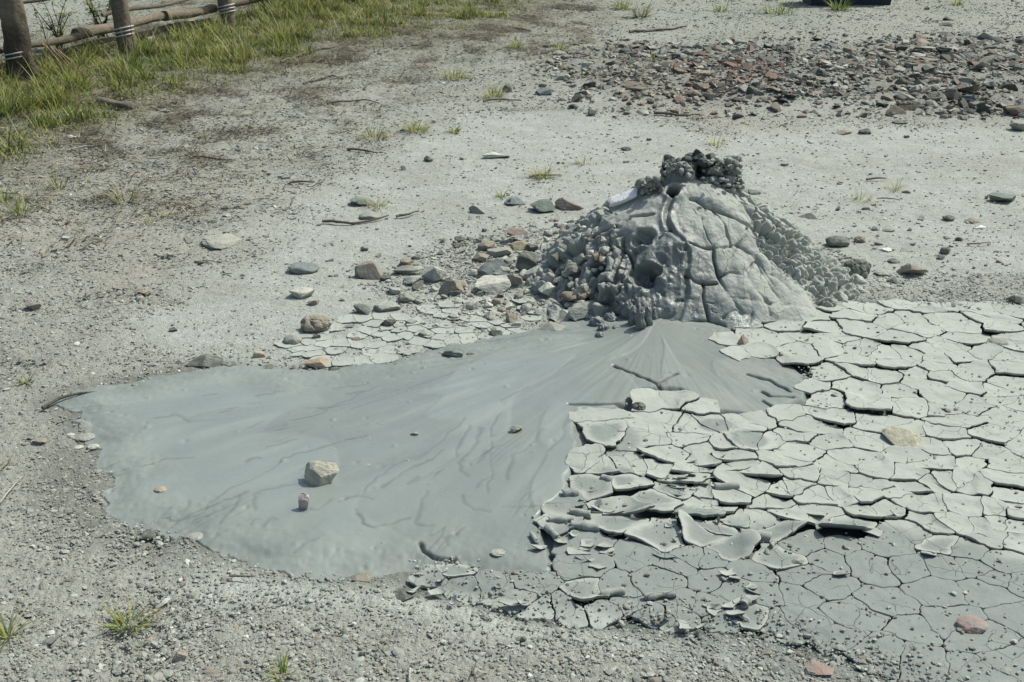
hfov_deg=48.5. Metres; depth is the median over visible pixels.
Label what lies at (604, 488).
mud plate
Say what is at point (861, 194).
grass tuft
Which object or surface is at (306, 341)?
mud flake
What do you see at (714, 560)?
mud plate
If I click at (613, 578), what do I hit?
mud plate
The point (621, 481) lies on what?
mud plate
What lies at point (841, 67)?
rubble stone
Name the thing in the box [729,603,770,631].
mud plate
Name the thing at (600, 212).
stone
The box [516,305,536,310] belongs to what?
mud flake
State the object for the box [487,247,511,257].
rock
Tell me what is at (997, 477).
mud plate
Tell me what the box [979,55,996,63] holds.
rubble stone
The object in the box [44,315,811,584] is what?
mud pool
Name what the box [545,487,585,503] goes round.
mud plate
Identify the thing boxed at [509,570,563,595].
mud plate
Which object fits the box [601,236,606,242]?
stone
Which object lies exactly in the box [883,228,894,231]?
stone
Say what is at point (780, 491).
mud plate
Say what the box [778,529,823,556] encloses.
mud plate
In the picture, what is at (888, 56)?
rubble stone
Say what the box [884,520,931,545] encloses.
mud plate
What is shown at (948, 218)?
rock
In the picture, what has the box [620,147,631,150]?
stone
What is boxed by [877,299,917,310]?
mud plate
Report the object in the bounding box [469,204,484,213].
stone
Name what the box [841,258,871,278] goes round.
clod
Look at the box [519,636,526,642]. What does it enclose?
stone
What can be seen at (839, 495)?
mud plate
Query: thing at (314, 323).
rock
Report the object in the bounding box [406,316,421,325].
mud flake
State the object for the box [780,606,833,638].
mud plate
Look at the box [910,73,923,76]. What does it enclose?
rubble stone
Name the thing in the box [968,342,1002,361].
mud plate
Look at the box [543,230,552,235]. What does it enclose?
stone
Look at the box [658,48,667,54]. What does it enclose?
rubble stone
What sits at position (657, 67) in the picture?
rubble stone
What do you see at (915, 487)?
mud plate
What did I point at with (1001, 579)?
mud plate
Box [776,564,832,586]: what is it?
mud plate
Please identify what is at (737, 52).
rubble stone
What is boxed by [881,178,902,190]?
grass tuft
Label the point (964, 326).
mud plate
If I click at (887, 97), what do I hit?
rubble stone
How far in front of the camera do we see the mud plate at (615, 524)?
2.89 m
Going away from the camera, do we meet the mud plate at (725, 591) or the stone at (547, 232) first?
the mud plate at (725, 591)
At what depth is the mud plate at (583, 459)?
3.17 m
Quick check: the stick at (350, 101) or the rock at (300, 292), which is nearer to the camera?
the rock at (300, 292)
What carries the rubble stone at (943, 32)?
on the ground at (224, 298)
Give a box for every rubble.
[331,218,611,347]
[528,31,1023,119]
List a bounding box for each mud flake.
[274,338,300,348]
[287,346,305,352]
[290,351,304,356]
[291,329,315,338]
[300,338,315,345]
[302,350,325,357]
[303,345,322,351]
[309,355,332,367]
[315,334,330,341]
[315,339,332,347]
[316,328,329,334]
[323,347,346,354]
[330,322,343,331]
[331,338,349,346]
[332,356,353,366]
[336,314,355,323]
[347,331,367,338]
[347,338,366,348]
[352,313,372,322]
[352,354,373,364]
[356,326,379,335]
[362,320,383,327]
[362,348,375,356]
[365,341,385,348]
[370,353,397,363]
[371,331,390,337]
[372,313,392,319]
[378,345,397,353]
[380,325,393,330]
[381,333,401,341]
[390,312,410,320]
[390,326,406,332]
[392,321,404,327]
[396,332,412,340]
[397,344,423,355]
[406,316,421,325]
[406,325,427,332]
[408,336,429,345]
[414,330,434,338]
[416,305,440,314]
[420,323,436,329]
[424,339,446,348]
[431,328,453,333]
[431,333,450,340]
[433,312,448,318]
[434,320,451,327]
[437,300,462,307]
[442,308,460,313]
[444,334,460,344]
[454,326,474,333]
[456,296,473,303]
[458,333,476,343]
[459,314,472,321]
[462,308,482,314]
[468,322,493,328]
[469,315,487,322]
[473,296,489,301]
[478,333,493,342]
[487,306,501,311]
[487,318,506,325]
[487,326,504,331]
[500,323,520,327]
[503,330,513,334]
[507,327,526,332]
[510,296,534,303]
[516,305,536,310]
[521,315,541,321]
[527,310,540,314]
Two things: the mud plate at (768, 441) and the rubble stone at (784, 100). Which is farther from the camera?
the rubble stone at (784, 100)
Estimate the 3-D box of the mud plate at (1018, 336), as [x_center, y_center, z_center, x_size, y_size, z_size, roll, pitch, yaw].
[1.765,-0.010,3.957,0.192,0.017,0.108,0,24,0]
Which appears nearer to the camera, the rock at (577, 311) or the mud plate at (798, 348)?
the mud plate at (798, 348)
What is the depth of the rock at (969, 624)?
2.49 m
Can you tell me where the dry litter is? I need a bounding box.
[0,0,634,270]
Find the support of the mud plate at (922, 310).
on the ground at (224, 298)
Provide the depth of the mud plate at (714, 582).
2.66 m
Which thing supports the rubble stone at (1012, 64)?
on the rubble at (732, 79)
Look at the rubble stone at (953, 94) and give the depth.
7.43 m
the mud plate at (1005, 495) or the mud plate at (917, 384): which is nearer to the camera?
the mud plate at (1005, 495)
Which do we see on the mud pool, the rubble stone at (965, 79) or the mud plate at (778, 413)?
the mud plate at (778, 413)
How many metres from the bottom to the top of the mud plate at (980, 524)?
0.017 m
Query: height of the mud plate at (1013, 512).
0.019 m
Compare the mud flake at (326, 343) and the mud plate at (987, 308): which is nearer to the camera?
the mud flake at (326, 343)
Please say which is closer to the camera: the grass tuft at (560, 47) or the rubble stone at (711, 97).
the rubble stone at (711, 97)
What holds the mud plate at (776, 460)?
on the mud pool
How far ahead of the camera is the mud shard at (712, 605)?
2.57 m
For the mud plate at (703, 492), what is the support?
on the mud pool
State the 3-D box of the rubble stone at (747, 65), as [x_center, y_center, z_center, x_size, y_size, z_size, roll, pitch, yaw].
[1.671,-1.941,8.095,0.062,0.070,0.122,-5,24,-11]
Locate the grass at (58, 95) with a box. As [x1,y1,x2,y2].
[0,0,538,165]
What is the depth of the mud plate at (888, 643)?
2.44 m
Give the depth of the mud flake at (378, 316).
4.16 m
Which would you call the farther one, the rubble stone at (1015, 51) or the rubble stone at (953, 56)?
the rubble stone at (1015, 51)
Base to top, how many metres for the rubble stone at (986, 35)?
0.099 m
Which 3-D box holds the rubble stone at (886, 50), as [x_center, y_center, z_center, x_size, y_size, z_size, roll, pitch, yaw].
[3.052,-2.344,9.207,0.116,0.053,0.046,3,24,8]
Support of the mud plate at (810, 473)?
on the ground at (224, 298)
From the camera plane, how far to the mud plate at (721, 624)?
2.53 m
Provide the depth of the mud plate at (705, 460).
3.17 m
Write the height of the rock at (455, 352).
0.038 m
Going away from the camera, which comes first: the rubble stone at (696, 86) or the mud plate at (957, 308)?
the mud plate at (957, 308)
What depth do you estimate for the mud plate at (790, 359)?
3.75 m
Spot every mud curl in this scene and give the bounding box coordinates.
[529,531,537,542]
[544,524,559,539]
[548,516,574,522]
[561,488,578,496]
[569,508,591,518]
[570,520,599,530]
[600,474,613,482]
[600,587,624,595]
[643,590,676,599]
[712,482,739,489]
[739,595,751,607]
[740,528,771,540]
[769,539,776,548]
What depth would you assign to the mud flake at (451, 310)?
4.20 m
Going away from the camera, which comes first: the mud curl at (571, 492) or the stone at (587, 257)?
the mud curl at (571, 492)
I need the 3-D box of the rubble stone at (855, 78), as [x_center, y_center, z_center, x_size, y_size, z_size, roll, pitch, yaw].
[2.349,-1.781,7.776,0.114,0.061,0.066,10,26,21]
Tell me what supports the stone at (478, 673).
on the ground at (224, 298)
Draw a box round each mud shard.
[406,584,420,592]
[427,586,446,595]
[449,594,456,605]
[498,600,526,605]
[516,598,529,605]
[530,544,546,549]
[554,538,566,543]
[567,547,590,554]
[578,547,591,550]
[580,539,594,546]
[583,555,595,561]
[584,498,602,506]
[589,563,606,569]
[590,504,614,512]
[595,541,612,547]
[599,551,612,555]
[600,547,613,552]
[602,509,624,514]
[651,553,676,558]
[664,522,674,527]
[670,483,686,488]
[678,620,693,629]
[689,484,702,489]
[695,623,705,628]
[702,603,719,608]
[707,605,720,615]
[718,569,735,575]
[721,600,737,607]
[725,609,744,615]
[728,575,740,579]
[733,594,760,603]
[743,582,757,588]
[745,585,762,594]
[807,510,828,515]
[833,570,849,575]
[862,527,882,536]
[890,510,904,515]
[921,550,936,555]
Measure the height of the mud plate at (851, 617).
0.012 m
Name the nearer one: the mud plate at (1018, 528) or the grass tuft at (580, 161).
the mud plate at (1018, 528)
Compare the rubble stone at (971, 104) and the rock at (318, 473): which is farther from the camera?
the rubble stone at (971, 104)
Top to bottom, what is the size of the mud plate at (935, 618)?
0.011 m
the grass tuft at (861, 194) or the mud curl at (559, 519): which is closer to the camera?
the mud curl at (559, 519)
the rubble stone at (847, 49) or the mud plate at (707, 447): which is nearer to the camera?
the mud plate at (707, 447)
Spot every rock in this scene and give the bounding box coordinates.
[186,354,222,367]
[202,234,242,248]
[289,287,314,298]
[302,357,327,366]
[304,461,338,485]
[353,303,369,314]
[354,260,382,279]
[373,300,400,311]
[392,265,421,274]
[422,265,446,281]
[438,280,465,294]
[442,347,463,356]
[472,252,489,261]
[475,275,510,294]
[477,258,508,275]
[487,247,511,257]
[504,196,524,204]
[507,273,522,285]
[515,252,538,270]
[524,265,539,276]
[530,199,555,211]
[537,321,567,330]
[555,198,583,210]
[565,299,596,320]
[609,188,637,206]
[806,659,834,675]
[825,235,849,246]
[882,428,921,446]
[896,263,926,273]
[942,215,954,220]
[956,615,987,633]
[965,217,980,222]
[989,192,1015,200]
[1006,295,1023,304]
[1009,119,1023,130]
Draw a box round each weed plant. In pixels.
[26,0,75,49]
[85,0,112,37]
[257,0,287,12]
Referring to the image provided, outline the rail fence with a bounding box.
[0,0,260,81]
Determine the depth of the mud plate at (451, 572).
2.70 m
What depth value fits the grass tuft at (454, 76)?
8.30 m
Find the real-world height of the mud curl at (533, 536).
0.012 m
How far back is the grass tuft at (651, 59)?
8.75 m
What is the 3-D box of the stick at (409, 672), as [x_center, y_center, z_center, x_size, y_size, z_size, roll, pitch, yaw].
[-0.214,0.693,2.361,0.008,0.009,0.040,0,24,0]
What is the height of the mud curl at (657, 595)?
0.019 m
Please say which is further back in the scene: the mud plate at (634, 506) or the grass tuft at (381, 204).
the grass tuft at (381, 204)
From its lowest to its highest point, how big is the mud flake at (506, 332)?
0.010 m
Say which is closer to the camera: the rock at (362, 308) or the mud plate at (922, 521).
the mud plate at (922, 521)
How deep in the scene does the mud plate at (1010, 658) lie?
2.41 m
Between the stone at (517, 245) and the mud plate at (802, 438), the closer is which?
the mud plate at (802, 438)
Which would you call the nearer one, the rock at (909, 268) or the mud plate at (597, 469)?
the mud plate at (597, 469)
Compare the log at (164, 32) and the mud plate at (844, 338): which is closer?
the mud plate at (844, 338)
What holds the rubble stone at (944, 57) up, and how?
on the ground at (224, 298)
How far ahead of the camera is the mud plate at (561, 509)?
2.94 m
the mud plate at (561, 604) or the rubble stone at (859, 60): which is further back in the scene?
the rubble stone at (859, 60)
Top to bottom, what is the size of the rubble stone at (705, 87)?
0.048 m
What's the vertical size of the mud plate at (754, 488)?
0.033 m
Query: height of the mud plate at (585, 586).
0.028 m
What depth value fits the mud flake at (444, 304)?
4.25 m
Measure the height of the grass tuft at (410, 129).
0.089 m
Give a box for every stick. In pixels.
[0,476,22,503]
[41,388,136,408]
[68,144,100,150]
[192,155,234,160]
[229,574,253,576]
[280,44,346,62]
[289,180,313,183]
[302,75,343,83]
[322,215,388,223]
[327,99,379,103]
[341,13,407,19]
[347,148,377,152]
[396,210,418,217]
[408,667,411,680]
[483,98,521,101]
[529,173,560,176]
[629,25,686,32]
[654,111,699,115]
[866,177,885,180]
[877,197,898,199]
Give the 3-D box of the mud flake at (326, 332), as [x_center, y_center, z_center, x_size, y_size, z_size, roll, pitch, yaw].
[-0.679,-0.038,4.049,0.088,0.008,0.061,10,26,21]
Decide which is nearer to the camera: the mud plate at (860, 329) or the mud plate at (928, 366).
the mud plate at (928, 366)
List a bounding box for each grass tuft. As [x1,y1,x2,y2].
[0,183,21,202]
[0,187,53,216]
[0,452,20,468]
[0,595,55,651]
[13,374,35,387]
[30,168,84,190]
[86,176,146,208]
[96,597,164,639]
[144,214,162,223]
[258,648,318,681]
[353,123,397,139]
[362,195,393,210]
[393,118,432,133]
[436,64,479,79]
[444,124,463,134]
[480,83,511,99]
[495,189,510,197]
[503,38,524,47]
[517,158,561,178]
[548,43,572,51]
[569,155,600,164]
[607,0,632,9]
[611,0,663,17]
[646,52,663,60]
[706,134,728,146]
[712,1,734,11]
[753,0,802,14]
[825,0,853,10]
[848,185,882,202]
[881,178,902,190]
[947,0,966,5]
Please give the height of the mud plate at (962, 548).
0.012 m
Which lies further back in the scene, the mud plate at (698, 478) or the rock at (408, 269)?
the rock at (408, 269)
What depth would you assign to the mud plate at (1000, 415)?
3.41 m
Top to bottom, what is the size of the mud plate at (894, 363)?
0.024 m
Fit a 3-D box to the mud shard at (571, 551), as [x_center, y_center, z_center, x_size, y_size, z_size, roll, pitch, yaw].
[0.162,0.510,2.761,0.059,0.012,0.030,0,24,0]
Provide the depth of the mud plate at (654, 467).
3.13 m
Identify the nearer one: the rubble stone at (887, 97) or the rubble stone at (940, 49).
the rubble stone at (887, 97)
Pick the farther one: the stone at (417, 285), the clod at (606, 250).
the stone at (417, 285)
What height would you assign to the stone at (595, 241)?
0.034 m
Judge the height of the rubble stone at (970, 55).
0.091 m
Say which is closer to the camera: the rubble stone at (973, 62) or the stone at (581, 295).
the stone at (581, 295)
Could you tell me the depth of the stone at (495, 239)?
4.93 m
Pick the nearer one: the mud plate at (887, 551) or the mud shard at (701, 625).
the mud shard at (701, 625)
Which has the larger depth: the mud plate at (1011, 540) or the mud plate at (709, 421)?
the mud plate at (709, 421)
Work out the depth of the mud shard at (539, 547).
2.78 m
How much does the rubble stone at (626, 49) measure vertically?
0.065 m
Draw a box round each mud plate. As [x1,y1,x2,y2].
[408,565,447,589]
[435,563,477,578]
[442,576,480,604]
[475,569,513,601]
[479,589,539,613]
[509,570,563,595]
[516,594,553,621]
[533,513,584,536]
[541,500,587,519]
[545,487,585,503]
[551,529,616,555]
[551,590,576,621]
[552,552,614,582]
[558,605,587,629]
[559,578,609,600]
[565,443,604,474]
[568,407,634,423]
[568,474,612,502]
[577,419,627,447]
[584,513,648,534]
[584,599,622,629]
[585,454,619,475]
[585,496,655,515]
[598,568,641,598]
[606,451,646,476]
[609,596,649,617]
[610,539,660,573]
[611,474,653,490]
[616,427,671,452]
[623,409,681,433]
[624,517,684,552]
[630,388,669,412]
[630,565,686,595]
[631,489,683,512]
[632,601,663,628]
[636,445,688,463]
[644,458,672,479]
[650,588,695,610]
[652,482,695,500]
[652,558,697,578]
[655,390,698,410]
[657,473,710,483]
[659,605,700,632]
[667,432,711,448]
[669,545,703,570]
[671,460,712,473]
[673,413,717,434]
[674,505,725,517]
[678,509,728,548]
[681,398,719,415]
[683,442,715,455]
[683,497,718,506]
[687,452,721,467]
[687,568,728,593]
[691,414,727,434]
[691,506,737,513]
[692,592,728,618]
[693,479,712,499]
[694,520,739,536]
[699,547,727,569]
[701,608,739,633]
[705,529,760,562]
[708,331,739,346]
[709,433,737,450]
[710,479,751,504]
[710,578,749,601]
[712,450,756,462]
[712,460,759,470]
[713,470,770,498]
[719,345,749,361]
[721,413,766,432]
[721,509,749,528]
[724,430,762,451]
[726,559,778,583]
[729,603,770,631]
[735,324,762,328]
[735,328,777,341]
[738,410,776,430]
[738,461,782,477]
[739,342,778,358]
[744,509,781,529]
[747,582,784,608]
[748,494,795,510]
[751,543,807,570]
[755,520,807,543]
[756,450,812,467]
[757,431,785,450]
[761,607,805,645]
[763,333,795,346]
[764,320,804,332]
[765,480,792,497]
[766,404,805,422]
[767,505,815,525]
[773,428,816,443]
[773,442,825,461]
[776,341,817,355]
[776,352,823,365]
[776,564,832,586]
[778,415,842,435]
[778,465,819,482]
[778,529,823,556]
[779,582,825,608]
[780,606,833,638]
[783,477,816,497]
[784,332,819,345]
[793,485,837,506]
[794,378,830,394]
[799,504,844,530]
[800,309,829,322]
[802,406,855,425]
[803,321,841,332]
[804,390,845,409]
[804,575,860,601]
[806,549,850,575]
[806,624,869,656]
[809,429,853,451]
[810,362,850,381]
[812,332,861,344]
[812,339,845,359]
[813,454,857,473]
[815,301,848,312]
[817,468,849,486]
[818,515,876,530]
[819,596,889,633]
[823,535,860,557]
[825,354,876,366]
[825,485,858,509]
[827,448,883,466]
[830,309,876,322]
[831,377,881,394]
[834,362,868,380]
[836,319,886,338]
[842,301,865,312]
[842,338,880,356]
[842,504,882,518]
[843,427,891,452]
[845,391,892,410]
[845,550,873,579]
[845,631,904,681]
[848,474,872,487]
[849,487,883,503]
[852,413,913,433]
[852,585,920,618]
[855,457,893,480]
[858,538,915,559]
[859,556,899,587]
[861,479,893,490]
[863,303,893,315]
[865,522,914,550]
[866,329,925,343]
[867,368,902,385]
[868,344,900,359]
[870,499,905,519]
[873,313,903,329]
[875,359,915,368]
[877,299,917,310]
[881,384,918,397]
[881,445,932,463]
[882,487,914,500]
[882,614,942,646]
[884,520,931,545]
[888,554,929,584]
[890,463,929,481]
[890,481,932,493]
[891,323,944,338]
[891,344,923,365]
[891,397,927,419]
[891,494,924,508]
[892,420,924,436]
[894,311,930,324]
[898,366,927,378]
[899,576,967,606]
[900,376,945,391]
[900,641,949,681]
[905,511,954,535]
[906,493,947,514]
[907,306,952,314]
[907,455,959,471]
[908,342,949,353]
[913,301,944,307]
[914,535,958,555]
[915,437,950,455]
[917,552,964,581]
[918,361,956,371]
[918,474,950,493]
[919,386,965,405]
[920,605,987,641]
[921,414,986,429]
[922,352,952,363]
[922,421,970,440]
[923,312,967,325]
[926,336,970,351]
[927,370,964,383]
[927,402,964,416]
[931,471,956,492]
[934,512,973,537]
[939,320,981,333]
[940,332,990,345]
[941,301,974,312]
[942,439,980,457]
[942,493,982,518]
[943,620,1023,653]
[944,351,980,363]
[944,381,985,395]
[945,651,1020,681]
[950,537,988,560]
[952,366,992,382]
[952,466,976,487]
[954,394,995,416]
[954,558,992,579]
[955,457,986,471]
[956,472,992,496]
[956,578,1023,610]
[958,359,994,375]
[960,303,999,313]
[960,311,1022,324]
[965,529,1007,549]
[967,423,1022,443]
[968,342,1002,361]
[969,517,994,532]
[972,441,1023,461]
[975,639,1023,681]
[976,570,1010,588]
[978,406,1023,428]
[979,468,1023,488]
[980,301,1011,305]
[980,550,1023,574]
[981,396,1023,406]
[981,496,1007,516]
[983,322,1023,332]
[983,383,1022,396]
[983,601,1023,637]
[984,515,1006,529]
[987,376,1023,395]
[987,457,1023,473]
[988,336,1023,352]
[989,360,1023,375]
[991,331,1023,340]
[991,487,1023,504]
[992,304,1023,319]
[992,348,1023,362]
[1003,397,1023,411]
[1003,532,1023,554]
[1005,429,1023,458]
[1005,519,1023,534]
[1006,503,1023,520]
[1007,572,1023,598]
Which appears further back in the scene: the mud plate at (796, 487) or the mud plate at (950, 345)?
the mud plate at (950, 345)
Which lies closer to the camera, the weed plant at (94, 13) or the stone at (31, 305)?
the stone at (31, 305)
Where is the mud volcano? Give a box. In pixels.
[525,149,869,337]
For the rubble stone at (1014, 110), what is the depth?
7.12 m
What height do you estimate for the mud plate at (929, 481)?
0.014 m
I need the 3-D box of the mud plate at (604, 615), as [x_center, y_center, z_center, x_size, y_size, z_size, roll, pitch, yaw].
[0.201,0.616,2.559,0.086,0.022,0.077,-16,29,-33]
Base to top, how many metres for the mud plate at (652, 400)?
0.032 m
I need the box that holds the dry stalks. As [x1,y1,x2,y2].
[42,43,87,77]
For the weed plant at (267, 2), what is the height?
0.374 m
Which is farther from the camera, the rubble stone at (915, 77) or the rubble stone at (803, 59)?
the rubble stone at (803, 59)
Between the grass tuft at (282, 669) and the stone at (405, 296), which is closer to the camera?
the grass tuft at (282, 669)
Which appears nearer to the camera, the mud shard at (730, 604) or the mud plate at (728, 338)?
the mud shard at (730, 604)
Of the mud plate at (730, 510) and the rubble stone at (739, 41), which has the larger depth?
the rubble stone at (739, 41)
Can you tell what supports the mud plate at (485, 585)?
on the ground at (224, 298)
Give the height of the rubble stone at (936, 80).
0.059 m
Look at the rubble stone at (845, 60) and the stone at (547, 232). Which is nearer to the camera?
the stone at (547, 232)
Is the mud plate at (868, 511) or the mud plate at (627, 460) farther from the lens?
the mud plate at (627, 460)
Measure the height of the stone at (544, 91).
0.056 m
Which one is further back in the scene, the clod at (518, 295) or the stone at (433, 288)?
the stone at (433, 288)
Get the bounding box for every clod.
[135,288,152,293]
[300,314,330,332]
[490,549,505,556]
[498,307,506,312]
[514,293,523,298]
[520,303,532,311]
[558,267,564,272]
[587,249,594,254]
[600,246,610,254]
[631,402,645,410]
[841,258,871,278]
[853,236,865,241]
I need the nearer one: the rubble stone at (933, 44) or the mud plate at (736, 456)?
the mud plate at (736, 456)
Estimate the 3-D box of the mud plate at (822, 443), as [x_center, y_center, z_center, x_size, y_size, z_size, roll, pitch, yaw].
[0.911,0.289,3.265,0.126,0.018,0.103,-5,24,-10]
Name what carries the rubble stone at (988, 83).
on the ground at (224, 298)
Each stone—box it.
[25,301,40,309]
[31,438,47,443]
[74,445,83,449]
[75,433,94,441]
[80,422,91,426]
[87,444,99,449]
[140,530,155,538]
[153,486,166,492]
[173,651,187,661]
[176,359,184,363]
[188,532,202,540]
[221,361,235,365]
[234,205,244,208]
[252,351,265,357]
[263,364,274,368]
[283,334,301,344]
[287,262,319,273]
[298,493,308,508]
[308,299,318,304]
[311,334,320,338]
[328,367,339,370]
[350,197,374,205]
[351,573,370,581]
[352,336,360,340]
[359,212,379,219]
[360,245,367,249]
[380,274,390,280]
[380,319,395,325]
[383,593,394,598]
[389,287,400,294]
[393,587,416,601]
[398,291,414,301]
[399,258,413,265]
[405,276,421,283]
[406,319,415,323]
[411,280,422,289]
[412,255,420,258]
[413,299,422,303]
[418,329,427,335]
[424,156,433,161]
[430,286,438,291]
[448,290,460,295]
[448,313,458,318]
[452,243,460,247]
[454,236,465,241]
[454,298,461,303]
[466,298,478,309]
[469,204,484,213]
[469,271,478,276]
[473,670,487,678]
[477,241,494,250]
[482,151,505,157]
[483,301,492,307]
[483,311,501,319]
[489,330,502,335]
[490,236,501,241]
[491,298,500,305]
[502,84,511,92]
[504,258,512,264]
[504,302,512,309]
[506,227,526,235]
[506,312,517,322]
[509,241,527,250]
[510,425,522,431]
[511,322,521,327]
[519,269,526,280]
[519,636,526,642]
[527,243,538,250]
[537,87,551,94]
[538,282,556,295]
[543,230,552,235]
[551,252,559,263]
[553,50,565,54]
[553,276,562,282]
[555,74,570,80]
[557,222,566,228]
[558,309,571,321]
[560,63,570,67]
[561,291,576,300]
[564,260,572,268]
[564,262,580,275]
[565,59,579,64]
[567,281,574,288]
[568,265,579,272]
[571,93,580,101]
[573,289,581,294]
[574,90,590,96]
[577,253,584,262]
[577,285,588,291]
[577,291,586,299]
[581,61,593,67]
[582,81,595,87]
[585,255,596,261]
[587,109,597,115]
[592,236,598,243]
[592,252,599,260]
[596,209,607,219]
[598,255,606,264]
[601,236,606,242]
[606,61,616,65]
[617,221,626,226]
[618,47,629,52]
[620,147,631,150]
[625,81,639,85]
[627,58,635,64]
[628,43,640,47]
[628,77,639,81]
[629,86,649,90]
[652,64,661,71]
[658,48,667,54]
[659,63,668,67]
[671,68,684,73]
[672,55,685,59]
[674,96,684,103]
[681,43,692,47]
[681,49,692,53]
[686,61,699,66]
[687,89,700,96]
[692,43,702,48]
[692,83,700,89]
[694,51,705,55]
[700,70,710,75]
[702,85,710,90]
[703,93,714,100]
[711,45,721,50]
[712,85,724,90]
[723,60,736,67]
[725,38,732,43]
[727,50,741,54]
[731,66,741,71]
[732,112,743,118]
[734,38,746,43]
[734,59,742,63]
[737,84,747,92]
[737,334,748,344]
[741,62,751,69]
[746,86,759,93]
[747,44,753,50]
[748,82,759,87]
[748,189,761,194]
[759,81,767,89]
[763,71,772,78]
[765,57,778,62]
[766,87,780,92]
[768,72,777,80]
[771,102,780,111]
[773,98,788,102]
[776,46,788,51]
[783,94,798,97]
[784,72,797,78]
[798,57,807,62]
[798,113,806,117]
[798,213,817,218]
[804,68,818,73]
[805,654,817,659]
[811,37,822,39]
[816,59,830,65]
[816,68,829,75]
[821,64,836,67]
[830,65,847,70]
[833,50,844,53]
[836,129,851,133]
[837,58,851,63]
[843,47,856,52]
[850,76,861,81]
[853,58,862,62]
[854,68,862,74]
[855,64,864,70]
[858,128,870,133]
[871,226,879,230]
[873,271,890,276]
[878,53,891,59]
[878,247,891,251]
[880,60,895,66]
[881,94,892,100]
[882,48,894,51]
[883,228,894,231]
[886,105,905,114]
[887,258,900,263]
[887,277,896,281]
[893,66,905,72]
[893,92,914,100]
[893,120,908,123]
[894,44,907,50]
[894,77,907,84]
[895,99,907,104]
[899,104,917,110]
[900,39,908,44]
[900,248,912,251]
[904,62,917,68]
[909,49,923,52]
[909,73,918,80]
[909,84,922,92]
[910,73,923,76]
[911,52,925,56]
[912,60,932,64]
[913,32,926,39]
[913,64,935,70]
[914,80,927,85]
[916,37,929,45]
[919,57,939,62]
[920,67,935,74]
[920,76,932,79]
[921,65,929,70]
[921,86,930,92]
[922,46,934,51]
[924,98,939,100]
[925,99,937,107]
[927,84,940,90]
[928,42,940,46]
[929,78,940,83]
[930,343,942,347]
[935,47,951,52]
[937,93,945,101]
[939,22,951,26]
[939,31,954,36]
[940,34,952,41]
[940,54,951,60]
[940,247,950,253]
[943,52,962,55]
[944,88,961,100]
[950,54,960,60]
[956,98,969,108]
[958,77,975,82]
[958,82,974,93]
[959,30,971,35]
[960,84,979,90]
[960,95,976,100]
[963,38,972,44]
[965,52,977,59]
[966,61,978,65]
[967,43,979,48]
[968,101,989,108]
[973,102,985,108]
[975,62,984,67]
[976,106,991,114]
[977,32,993,39]
[978,49,987,53]
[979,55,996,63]
[982,45,998,49]
[982,81,995,86]
[983,54,1003,59]
[986,49,997,53]
[987,337,1008,344]
[990,37,1000,41]
[990,62,1008,67]
[997,81,1017,90]
[1003,105,1023,115]
[1008,61,1018,67]
[1012,48,1021,55]
[1012,67,1023,70]
[1015,38,1023,43]
[1017,112,1023,117]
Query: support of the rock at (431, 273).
on the ground at (224, 298)
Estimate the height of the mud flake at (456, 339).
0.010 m
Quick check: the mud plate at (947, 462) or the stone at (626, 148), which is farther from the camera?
the stone at (626, 148)
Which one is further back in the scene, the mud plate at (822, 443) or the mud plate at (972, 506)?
the mud plate at (822, 443)
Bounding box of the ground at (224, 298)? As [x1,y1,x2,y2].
[0,0,1023,681]
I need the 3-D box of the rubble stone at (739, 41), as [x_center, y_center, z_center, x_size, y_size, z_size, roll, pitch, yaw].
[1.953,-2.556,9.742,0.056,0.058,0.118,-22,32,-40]
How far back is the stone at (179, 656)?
2.41 m
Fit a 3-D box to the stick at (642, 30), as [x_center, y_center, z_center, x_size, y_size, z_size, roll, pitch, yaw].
[1.353,-2.850,10.411,0.629,0.033,0.073,-11,26,-23]
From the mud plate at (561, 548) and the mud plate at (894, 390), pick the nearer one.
the mud plate at (561, 548)
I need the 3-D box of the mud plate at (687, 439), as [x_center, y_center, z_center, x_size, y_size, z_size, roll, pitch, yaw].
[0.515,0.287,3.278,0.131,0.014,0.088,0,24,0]
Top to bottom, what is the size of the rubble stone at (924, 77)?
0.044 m
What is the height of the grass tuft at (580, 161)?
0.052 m
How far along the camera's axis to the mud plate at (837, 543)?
2.80 m
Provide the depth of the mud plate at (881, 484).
3.05 m
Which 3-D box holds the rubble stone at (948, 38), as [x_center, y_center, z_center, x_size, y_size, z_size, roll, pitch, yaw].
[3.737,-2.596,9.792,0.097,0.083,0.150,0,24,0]
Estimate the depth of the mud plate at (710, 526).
2.86 m
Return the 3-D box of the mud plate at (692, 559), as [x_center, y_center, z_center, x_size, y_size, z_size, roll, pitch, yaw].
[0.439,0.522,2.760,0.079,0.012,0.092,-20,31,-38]
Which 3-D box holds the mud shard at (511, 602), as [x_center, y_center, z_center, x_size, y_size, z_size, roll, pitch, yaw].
[0.000,0.596,2.582,0.066,0.007,0.024,0,24,0]
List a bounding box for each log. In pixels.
[96,97,135,110]
[138,19,192,39]
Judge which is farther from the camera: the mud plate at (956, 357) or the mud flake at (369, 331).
the mud flake at (369, 331)
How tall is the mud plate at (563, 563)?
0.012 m
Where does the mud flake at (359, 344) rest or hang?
on the ground at (224, 298)
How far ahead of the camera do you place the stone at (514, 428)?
3.31 m
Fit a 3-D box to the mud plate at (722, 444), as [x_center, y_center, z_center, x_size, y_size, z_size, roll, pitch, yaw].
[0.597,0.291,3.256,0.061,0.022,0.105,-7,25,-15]
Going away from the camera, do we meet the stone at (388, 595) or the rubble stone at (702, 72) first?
the stone at (388, 595)
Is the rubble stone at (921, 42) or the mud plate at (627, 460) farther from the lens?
the rubble stone at (921, 42)

